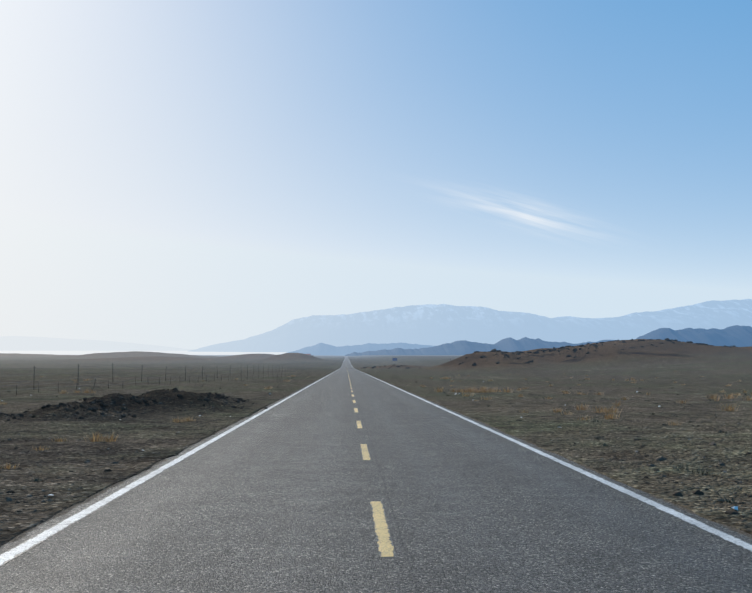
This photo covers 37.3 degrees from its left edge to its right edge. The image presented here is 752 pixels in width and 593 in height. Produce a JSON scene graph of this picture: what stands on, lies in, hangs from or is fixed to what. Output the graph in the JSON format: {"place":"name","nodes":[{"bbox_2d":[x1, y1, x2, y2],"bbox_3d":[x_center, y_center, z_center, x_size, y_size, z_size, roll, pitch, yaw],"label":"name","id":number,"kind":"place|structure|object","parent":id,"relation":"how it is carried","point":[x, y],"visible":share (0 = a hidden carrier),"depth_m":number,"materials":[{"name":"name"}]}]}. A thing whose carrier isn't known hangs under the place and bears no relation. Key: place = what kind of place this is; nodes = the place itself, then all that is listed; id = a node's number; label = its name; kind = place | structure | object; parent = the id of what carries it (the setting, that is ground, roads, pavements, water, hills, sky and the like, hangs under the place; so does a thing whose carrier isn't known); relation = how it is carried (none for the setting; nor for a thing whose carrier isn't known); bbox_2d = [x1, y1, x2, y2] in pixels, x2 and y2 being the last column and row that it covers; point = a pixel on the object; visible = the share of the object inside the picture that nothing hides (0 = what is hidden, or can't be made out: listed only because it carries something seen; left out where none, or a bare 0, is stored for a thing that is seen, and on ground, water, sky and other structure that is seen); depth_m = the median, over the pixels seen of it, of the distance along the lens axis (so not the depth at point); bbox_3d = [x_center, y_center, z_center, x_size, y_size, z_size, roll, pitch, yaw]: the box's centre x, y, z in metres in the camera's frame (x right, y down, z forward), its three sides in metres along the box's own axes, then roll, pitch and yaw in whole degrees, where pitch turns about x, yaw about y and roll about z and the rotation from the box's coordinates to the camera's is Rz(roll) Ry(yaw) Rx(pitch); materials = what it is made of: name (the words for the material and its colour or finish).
{"place":"outdoors","nodes":[
{"label":"outdoors","id":0,"kind":"place"},
{"bbox_2d":[0,336,192,350],"bbox_3d":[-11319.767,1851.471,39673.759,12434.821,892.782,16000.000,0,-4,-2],"label":"mountain range","id":1,"kind":"structure","parent":0,"point":[17,343],"depth_m":36836.66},
{"bbox_2d":[0,351,286,354],"bbox_3d":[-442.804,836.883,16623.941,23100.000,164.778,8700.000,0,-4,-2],"label":"lake water","id":2,"kind":"structure","parent":0,"point":[91,352],"depth_m":16589.85,"materials":[{"name":"grey liquid"}]},
{"bbox_2d":[287,343,433,355],"bbox_3d":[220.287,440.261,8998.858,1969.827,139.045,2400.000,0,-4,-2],"label":"hills","id":3,"kind":"structure","parent":0,"point":[322,349],"depth_m":8449.00,"materials":[{"name":"blue stone"}]},
{"bbox_2d":[0,356,751,592],"bbox_3d":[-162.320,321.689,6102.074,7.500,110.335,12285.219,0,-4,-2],"label":"road","id":4,"kind":"structure","parent":0,"point":[279,497],"depth_m":12.03,"materials":[{"name":"grey asphalt"}]},
{"bbox_2d":[346,358,395,556],"bbox_3d":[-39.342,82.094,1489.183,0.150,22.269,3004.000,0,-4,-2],"label":"dashes","id":5,"kind":"structure","parent":4,"relation":"on","point":[384,540],"depth_m":11.80,"materials":[{"name":"yellow paint"}]},
{"bbox_2d":[0,361,751,565],"bbox_3d":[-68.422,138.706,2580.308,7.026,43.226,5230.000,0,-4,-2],"label":"edge lines","id":6,"kind":"structure","parent":4,"relation":"on","point":[19,549],"depth_m":14.18,"materials":[{"name":"white paint"}]},
{"bbox_2d":[0,339,751,546],"bbox_3d":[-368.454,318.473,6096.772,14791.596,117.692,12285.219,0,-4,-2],"label":"ground","id":7,"kind":"structure","parent":0,"point":[720,368],"depth_m":42.09,"materials":[{"name":"brown soil"}]},
{"bbox_2d":[0,388,267,420],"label":"mound clods","id":8,"kind":"object","parent":7,"relation":"on","point":[100,402],"visible":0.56,"depth_m":37.64,"materials":[{"name":"black soil"}]},
{"bbox_2d":[16,358,450,394],"bbox_3d":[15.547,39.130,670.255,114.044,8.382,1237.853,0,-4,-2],"label":"fence posts","id":9,"kind":"object","parent":7,"relation":"on","point":[34,367],"visible":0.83,"depth_m":115.26,"materials":[{"name":"brown wood"}]},
{"bbox_2d":[6,365,303,390],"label":"fence wires","id":10,"kind":"object","parent":9,"relation":"attached to","point":[126,380],"visible":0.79,"depth_m":94.87,"materials":[{"name":"grey metal"}]},
{"bbox_2d":[2,378,737,509],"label":"litter scraps","id":11,"kind":"object","parent":7,"relation":"on","point":[735,507],"visible":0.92,"depth_m":14.38,"materials":[{"name":"grey"}]},
{"bbox_2d":[0,376,746,502],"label":"shrubs","id":12,"kind":"object","parent":7,"relation":"on","point":[645,439],"visible":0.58,"depth_m":24.81,"materials":[{"name":"brown plant"}]},
{"bbox_2d":[0,371,751,468],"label":"dry grass tufts","id":13,"kind":"object","parent":7,"relation":"on","point":[606,416],"visible":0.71,"depth_m":43.76,"materials":[{"name":"brown plant"}]},
{"bbox_2d":[0,388,751,529],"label":"stones","id":14,"kind":"object","parent":7,"relation":"on","point":[675,493],"visible":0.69,"depth_m":19.80,"materials":[{"name":"stone"}]},
{"bbox_2d":[346,338,735,368],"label":"shrubs","id":15,"kind":"object","parent":7,"relation":"on","point":[550,350],"visible":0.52,"depth_m":315.08,"materials":[{"name":"brown plant"}]},
{"bbox_2d":[0,0,751,349],"label":"sky","id":16,"kind":"structure","parent":0,"point":[186,174],"materials":[{"name":"blue"}]},
{"bbox_2d":[190,299,751,351],"bbox_3d":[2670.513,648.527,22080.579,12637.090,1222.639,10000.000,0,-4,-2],"label":"mountain range","id":17,"kind":"structure","parent":0,"point":[433,324],"depth_m":19710.02,"materials":[{"name":"blue stone"}]},
{"bbox_2d":[345,325,751,355],"bbox_3d":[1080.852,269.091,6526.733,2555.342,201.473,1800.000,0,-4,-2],"label":"hills","id":18,"kind":"structure","parent":0,"point":[738,336],"depth_m":6151.46,"materials":[{"name":"stone"}]}
]}

